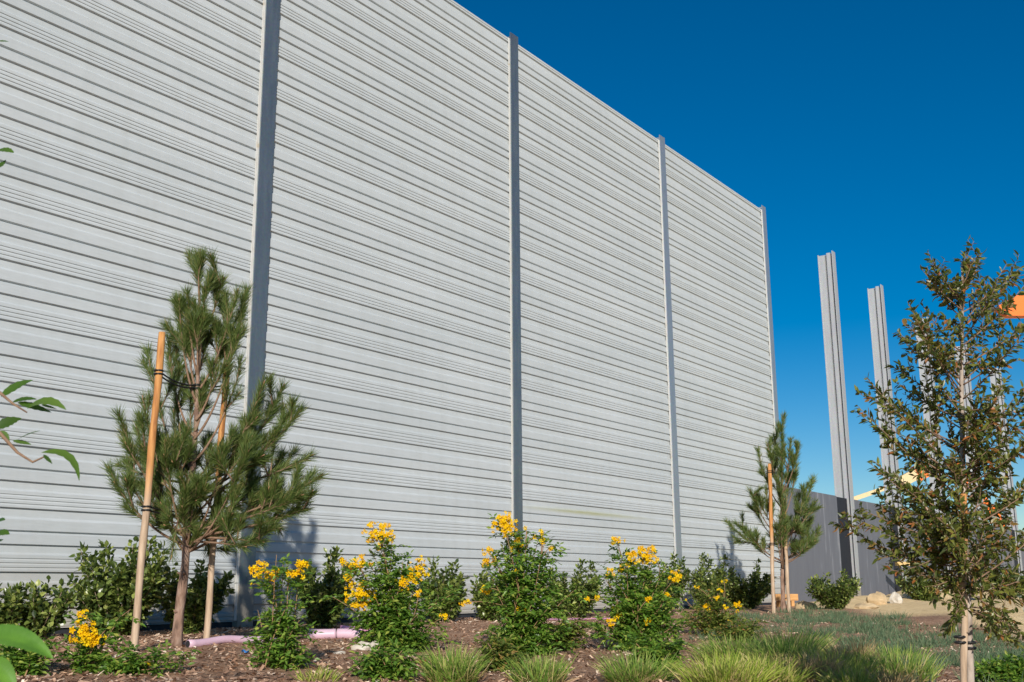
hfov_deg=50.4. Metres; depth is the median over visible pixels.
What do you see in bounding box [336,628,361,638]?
irrigation pipe
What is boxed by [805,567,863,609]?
hedge shrub
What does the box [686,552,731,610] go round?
hedge shrub
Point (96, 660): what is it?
trumpet bush
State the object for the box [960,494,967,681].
wooden stake
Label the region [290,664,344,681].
grass tuft
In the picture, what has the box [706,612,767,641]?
leafy plant
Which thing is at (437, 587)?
hedge shrub
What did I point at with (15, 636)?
leafy sapling
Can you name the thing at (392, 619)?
trumpet bush
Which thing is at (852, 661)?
grass tuft
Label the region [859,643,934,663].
grass tuft
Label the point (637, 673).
grass tuft
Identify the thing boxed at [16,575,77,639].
hedge shrub
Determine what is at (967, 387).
steel post
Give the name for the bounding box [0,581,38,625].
hedge shrub
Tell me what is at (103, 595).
hedge shrub
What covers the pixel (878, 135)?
sky
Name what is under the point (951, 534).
leafy tree
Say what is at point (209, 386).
tree tie
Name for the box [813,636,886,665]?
grass tuft
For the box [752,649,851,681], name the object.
grass tuft
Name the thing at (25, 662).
leafy plant
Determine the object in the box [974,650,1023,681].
leafy plant
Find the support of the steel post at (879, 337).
on the ground at (923, 611)
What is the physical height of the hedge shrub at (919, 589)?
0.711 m
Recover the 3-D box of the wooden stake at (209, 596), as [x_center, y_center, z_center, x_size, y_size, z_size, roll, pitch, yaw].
[-2.321,1.184,8.575,0.100,2.458,0.054,0,-13,0]
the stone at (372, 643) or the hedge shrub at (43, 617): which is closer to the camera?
the stone at (372, 643)
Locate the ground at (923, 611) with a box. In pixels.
[15,587,1023,681]
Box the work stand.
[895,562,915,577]
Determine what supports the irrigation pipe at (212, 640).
on the ground at (923, 611)
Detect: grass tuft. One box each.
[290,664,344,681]
[409,639,494,681]
[496,647,580,681]
[589,647,687,681]
[660,646,786,681]
[687,631,758,663]
[695,648,824,681]
[724,629,829,666]
[751,625,840,655]
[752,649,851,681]
[786,642,881,677]
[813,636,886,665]
[813,662,884,681]
[838,664,930,681]
[844,645,947,681]
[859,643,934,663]
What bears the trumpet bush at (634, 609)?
on the ground at (923, 611)
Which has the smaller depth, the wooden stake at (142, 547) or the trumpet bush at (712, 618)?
the wooden stake at (142, 547)
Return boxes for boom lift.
[854,464,1004,526]
[969,295,1023,318]
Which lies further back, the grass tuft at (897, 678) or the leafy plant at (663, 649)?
the leafy plant at (663, 649)
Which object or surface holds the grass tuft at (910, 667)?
on the ground at (923, 611)
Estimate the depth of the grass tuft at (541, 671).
6.62 m
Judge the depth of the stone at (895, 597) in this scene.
22.89 m
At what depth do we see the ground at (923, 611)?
8.78 m
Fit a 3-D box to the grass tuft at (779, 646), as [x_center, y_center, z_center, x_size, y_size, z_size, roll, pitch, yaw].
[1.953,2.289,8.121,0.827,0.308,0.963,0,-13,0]
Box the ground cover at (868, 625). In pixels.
[682,603,1023,681]
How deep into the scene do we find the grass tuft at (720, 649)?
8.22 m
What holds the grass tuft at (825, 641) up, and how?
on the ground at (923, 611)
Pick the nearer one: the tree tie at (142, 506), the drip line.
the tree tie at (142, 506)
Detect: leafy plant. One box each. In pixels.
[0,630,69,675]
[346,631,429,681]
[472,624,531,671]
[541,617,595,650]
[614,629,693,670]
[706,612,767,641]
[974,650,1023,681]
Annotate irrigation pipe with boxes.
[185,635,276,646]
[307,629,336,638]
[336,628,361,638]
[339,625,367,630]
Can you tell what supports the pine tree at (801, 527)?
on the ground at (923, 611)
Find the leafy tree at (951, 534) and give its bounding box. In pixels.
[828,236,1023,681]
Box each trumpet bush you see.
[50,609,201,677]
[240,553,323,670]
[311,521,461,652]
[459,511,596,656]
[584,536,701,651]
[678,575,755,636]
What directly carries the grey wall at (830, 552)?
on the ground at (923, 611)
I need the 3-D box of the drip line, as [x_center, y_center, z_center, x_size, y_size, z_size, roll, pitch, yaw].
[1.012,3.649,14.331,0.249,0.069,2.810,-10,-16,36]
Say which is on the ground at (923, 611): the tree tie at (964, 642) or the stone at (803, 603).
the stone at (803, 603)
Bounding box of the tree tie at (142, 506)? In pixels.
[141,505,186,515]
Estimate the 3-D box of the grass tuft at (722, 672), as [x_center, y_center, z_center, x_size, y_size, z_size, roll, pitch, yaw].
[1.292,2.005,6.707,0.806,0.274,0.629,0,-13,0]
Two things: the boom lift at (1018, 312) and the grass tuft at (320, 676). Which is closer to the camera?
the grass tuft at (320, 676)
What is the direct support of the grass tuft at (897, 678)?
on the ground at (923, 611)
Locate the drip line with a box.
[547,618,609,620]
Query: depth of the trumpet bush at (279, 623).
6.83 m
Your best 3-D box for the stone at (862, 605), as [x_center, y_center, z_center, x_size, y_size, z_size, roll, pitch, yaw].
[6.364,4.778,19.570,0.444,0.173,0.334,-6,-14,25]
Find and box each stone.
[351,641,369,650]
[369,641,378,650]
[794,600,816,608]
[853,602,879,608]
[866,591,886,604]
[889,592,902,602]
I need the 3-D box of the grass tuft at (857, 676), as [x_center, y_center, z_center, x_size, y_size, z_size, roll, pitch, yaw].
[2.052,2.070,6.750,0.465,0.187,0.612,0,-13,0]
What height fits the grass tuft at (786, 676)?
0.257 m
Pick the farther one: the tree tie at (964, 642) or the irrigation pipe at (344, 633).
the irrigation pipe at (344, 633)
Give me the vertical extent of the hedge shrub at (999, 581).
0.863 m
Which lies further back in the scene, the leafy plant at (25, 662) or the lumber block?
the lumber block
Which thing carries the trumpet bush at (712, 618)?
on the ground at (923, 611)
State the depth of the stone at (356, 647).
8.30 m
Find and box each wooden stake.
[130,332,164,651]
[203,343,228,638]
[768,464,775,612]
[783,505,790,611]
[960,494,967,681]
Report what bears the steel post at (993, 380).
on the ground at (923, 611)
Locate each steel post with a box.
[817,251,860,595]
[867,284,906,578]
[915,317,952,569]
[955,344,985,552]
[989,367,1022,575]
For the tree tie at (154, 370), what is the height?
0.089 m
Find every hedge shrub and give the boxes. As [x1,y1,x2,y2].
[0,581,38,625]
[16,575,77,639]
[65,535,177,635]
[154,559,234,633]
[293,545,354,628]
[419,555,469,621]
[467,563,505,620]
[540,558,605,617]
[640,551,694,608]
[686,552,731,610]
[718,558,777,608]
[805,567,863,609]
[895,575,942,600]
[981,566,1023,599]
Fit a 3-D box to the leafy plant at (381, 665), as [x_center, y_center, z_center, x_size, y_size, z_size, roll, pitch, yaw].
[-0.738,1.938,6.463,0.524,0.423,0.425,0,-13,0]
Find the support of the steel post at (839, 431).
on the ground at (923, 611)
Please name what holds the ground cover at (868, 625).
on the ground at (923, 611)
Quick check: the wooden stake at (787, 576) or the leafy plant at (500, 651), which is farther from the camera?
the wooden stake at (787, 576)
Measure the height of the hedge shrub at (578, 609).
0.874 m
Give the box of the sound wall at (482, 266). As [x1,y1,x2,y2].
[0,0,789,634]
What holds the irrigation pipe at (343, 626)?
on the ground at (923, 611)
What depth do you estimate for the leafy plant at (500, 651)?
7.19 m
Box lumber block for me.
[775,594,797,606]
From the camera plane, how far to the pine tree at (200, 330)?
8.30 m
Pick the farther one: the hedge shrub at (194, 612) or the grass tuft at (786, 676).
the hedge shrub at (194, 612)
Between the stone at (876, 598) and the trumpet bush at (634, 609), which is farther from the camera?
the stone at (876, 598)
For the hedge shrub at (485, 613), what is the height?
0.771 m
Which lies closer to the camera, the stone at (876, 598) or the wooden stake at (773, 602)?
the wooden stake at (773, 602)
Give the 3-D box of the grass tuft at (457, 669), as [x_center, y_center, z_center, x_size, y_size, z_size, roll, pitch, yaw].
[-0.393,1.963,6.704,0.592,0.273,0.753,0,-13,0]
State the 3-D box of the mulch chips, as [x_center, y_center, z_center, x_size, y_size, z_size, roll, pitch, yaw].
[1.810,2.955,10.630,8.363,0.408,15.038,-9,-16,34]
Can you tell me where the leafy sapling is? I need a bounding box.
[0,40,79,681]
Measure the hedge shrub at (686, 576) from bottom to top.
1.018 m
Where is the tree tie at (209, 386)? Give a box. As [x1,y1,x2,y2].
[193,385,228,390]
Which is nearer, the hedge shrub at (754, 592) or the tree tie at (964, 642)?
the tree tie at (964, 642)
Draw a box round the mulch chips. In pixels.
[0,611,1020,681]
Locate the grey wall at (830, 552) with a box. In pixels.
[784,487,1023,602]
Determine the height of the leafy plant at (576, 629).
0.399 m
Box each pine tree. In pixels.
[98,243,329,646]
[721,410,823,611]
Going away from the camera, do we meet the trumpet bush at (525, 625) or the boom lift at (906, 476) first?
the trumpet bush at (525, 625)
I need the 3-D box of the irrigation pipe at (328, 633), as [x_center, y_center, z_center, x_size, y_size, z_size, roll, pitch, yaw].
[-1.680,2.593,9.633,0.250,0.092,0.090,1,-13,-7]
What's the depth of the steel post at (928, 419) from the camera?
35.81 m
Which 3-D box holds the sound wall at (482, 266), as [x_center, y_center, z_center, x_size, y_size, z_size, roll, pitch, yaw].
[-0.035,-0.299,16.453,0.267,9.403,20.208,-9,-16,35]
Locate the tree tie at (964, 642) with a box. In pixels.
[953,635,976,649]
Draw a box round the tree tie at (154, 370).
[153,369,200,388]
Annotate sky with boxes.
[453,0,1023,530]
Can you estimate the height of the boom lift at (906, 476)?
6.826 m
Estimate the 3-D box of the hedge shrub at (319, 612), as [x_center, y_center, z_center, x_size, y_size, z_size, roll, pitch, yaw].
[-1.983,2.614,11.488,0.646,0.920,0.664,9,-16,-34]

